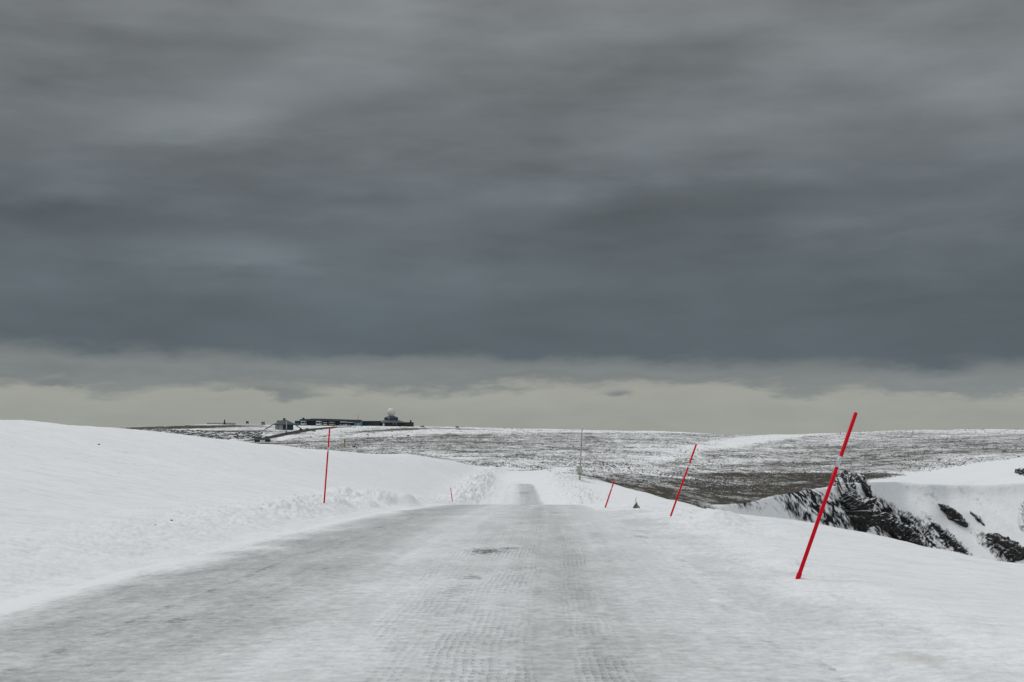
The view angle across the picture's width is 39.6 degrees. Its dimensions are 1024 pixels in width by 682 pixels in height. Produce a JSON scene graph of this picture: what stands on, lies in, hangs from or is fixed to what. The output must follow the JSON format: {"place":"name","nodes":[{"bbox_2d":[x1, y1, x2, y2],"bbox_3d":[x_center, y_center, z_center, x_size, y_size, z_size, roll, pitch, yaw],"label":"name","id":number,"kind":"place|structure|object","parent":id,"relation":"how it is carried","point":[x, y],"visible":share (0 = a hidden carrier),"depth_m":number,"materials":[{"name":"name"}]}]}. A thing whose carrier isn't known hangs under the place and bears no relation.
{"place":"outdoors","nodes":[
{"label":"outdoors","id":0,"kind":"place"},
{"bbox_2d":[250,442,290,443],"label":"track","id":1,"kind":"structure","parent":0,"point":[274,443],"depth_m":718.24,"materials":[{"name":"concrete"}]},
{"bbox_2d":[243,427,337,440],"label":"access road","id":2,"kind":"structure","parent":0,"point":[288,433],"depth_m":857.07,"materials":[{"name":"grey asphalt"}]},
{"bbox_2d":[0,484,854,681],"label":"road","id":3,"kind":"structure","parent":0,"point":[522,583],"depth_m":11.28,"materials":[{"name":"white snow"}]},
{"bbox_2d":[0,420,1023,681],"bbox_3d":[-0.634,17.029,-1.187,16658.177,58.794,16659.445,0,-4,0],"label":"ground","id":4,"kind":"structure","parent":0,"point":[78,504],"depth_m":37.55,"materials":[{"name":"white snow"}]},
{"bbox_2d":[125,428,262,439],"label":"rubble slope","id":5,"kind":"structure","parent":4,"relation":"on","point":[237,436],"depth_m":842.55,"materials":[{"name":"grey stone"}]},
{"bbox_2d":[207,423,235,424],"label":"wall","id":6,"kind":"structure","parent":4,"relation":"on","point":[223,423],"depth_m":1095.93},
{"bbox_2d":[254,437,259,441],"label":"toll booth","id":7,"kind":"object","parent":4,"relation":"on","point":[256,439],"visible":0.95,"depth_m":757.08,"materials":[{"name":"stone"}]},
{"bbox_2d":[265,436,270,441],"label":"toll booth","id":8,"kind":"object","parent":4,"relation":"on","point":[267,438],"visible":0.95,"depth_m":757.01,"materials":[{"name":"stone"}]},
{"bbox_2d":[265,418,301,429],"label":"ticket pavilion","id":9,"kind":"structure","parent":4,"relation":"on","point":[280,425],"depth_m":890.31,"materials":[{"name":"grey glass"}]},
{"bbox_2d":[323,427,329,502],"bbox_3d":[-4.913,3.461,37.646,0.047,2.354,0.047,4,-4,0],"label":"snow stake","id":10,"kind":"object","parent":4,"relation":"on","point":[326,465],"visible":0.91,"depth_m":37.65,"materials":[{"name":"red plastic"}]},
{"bbox_2d":[300,408,413,426],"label":"visitor hall","id":11,"kind":"structure","parent":4,"relation":"on","point":[391,419],"depth_m":1083.36,"materials":[{"name":"stone"}]},
{"bbox_2d":[577,426,582,479],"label":"mast","id":12,"kind":"object","parent":4,"relation":"on","point":[579,470],"visible":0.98,"depth_m":199.12,"materials":[{"name":"metal"}]},
{"bbox_2d":[604,480,614,507],"bbox_3d":[3.179,5.221,47.028,0.053,1.311,0.053,19,-4,1],"label":"snow stake","id":13,"kind":"object","parent":4,"relation":"on","point":[609,494],"visible":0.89,"depth_m":47.02,"materials":[{"name":"red plastic"}]},
{"bbox_2d":[286,426,1023,495],"bbox_3d":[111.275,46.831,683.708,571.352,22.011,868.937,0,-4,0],"label":"moor stones","id":14,"kind":"object","parent":4,"relation":"on","point":[732,488],"visible":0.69,"depth_m":474.53,"materials":[{"name":"grey stone"}]},
{"bbox_2d":[670,444,696,515],"bbox_3d":[3.905,3.376,32.855,0.047,2.107,0.047,20,-4,1],"label":"snow stake","id":15,"kind":"object","parent":4,"relation":"on","point":[689,463],"visible":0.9,"depth_m":32.85,"materials":[{"name":"red plastic"}]},
{"bbox_2d":[795,412,856,578],"bbox_3d":[3.136,1.730,14.419,0.049,2.140,0.050,20,-4,1],"label":"snow stake","id":16,"kind":"object","parent":4,"relation":"on","point":[819,516],"visible":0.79,"depth_m":14.41,"materials":[{"name":"red plastic"}]},
{"bbox_2d":[833,469,883,531],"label":"rock outcrop","id":17,"kind":"object","parent":4,"relation":"on","point":[858,510],"visible":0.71,"depth_m":285.89,"materials":[{"name":"grey stone"}]},
{"bbox_2d":[855,473,872,497],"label":"rock outcrop","id":18,"kind":"object","parent":4,"relation":"on","point":[866,488],"visible":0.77,"depth_m":301.17,"materials":[{"name":"black stone"}]},
{"bbox_2d":[873,509,924,545],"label":"rock outcrop","id":19,"kind":"object","parent":4,"relation":"on","point":[888,523],"visible":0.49,"depth_m":301.23,"materials":[{"name":"grey stone"}]},
{"bbox_2d":[931,522,965,552],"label":"rock outcrop","id":20,"kind":"object","parent":4,"relation":"on","point":[954,543],"visible":1,"depth_m":302.68,"materials":[{"name":"grey stone"}]},
{"bbox_2d":[938,503,967,527],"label":"rock outcrop","id":21,"kind":"object","parent":4,"relation":"on","point":[952,514],"visible":1,"depth_m":307.49,"materials":[{"name":"grey stone"}]},
{"bbox_2d":[970,511,984,525],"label":"rock outcrop","id":22,"kind":"object","parent":4,"relation":"on","point":[977,518],"visible":1,"depth_m":304.98,"materials":[{"name":"grey stone"}]},
{"bbox_2d":[985,533,1023,561],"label":"rock outcrop","id":23,"kind":"object","parent":4,"relation":"on","point":[1007,547],"visible":1,"depth_m":291.25,"materials":[{"name":"grey stone"}]},
{"bbox_2d":[1014,468,1023,475],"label":"rock outcrop","id":24,"kind":"object","parent":4,"relation":"on","point":[1019,471],"visible":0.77,"depth_m":341.05,"materials":[{"name":"grey stone"}]},
{"bbox_2d":[0,0,1023,434],"label":"sky","id":25,"kind":"structure","parent":0,"point":[737,217],"materials":[{"name":"grey"}]}
]}

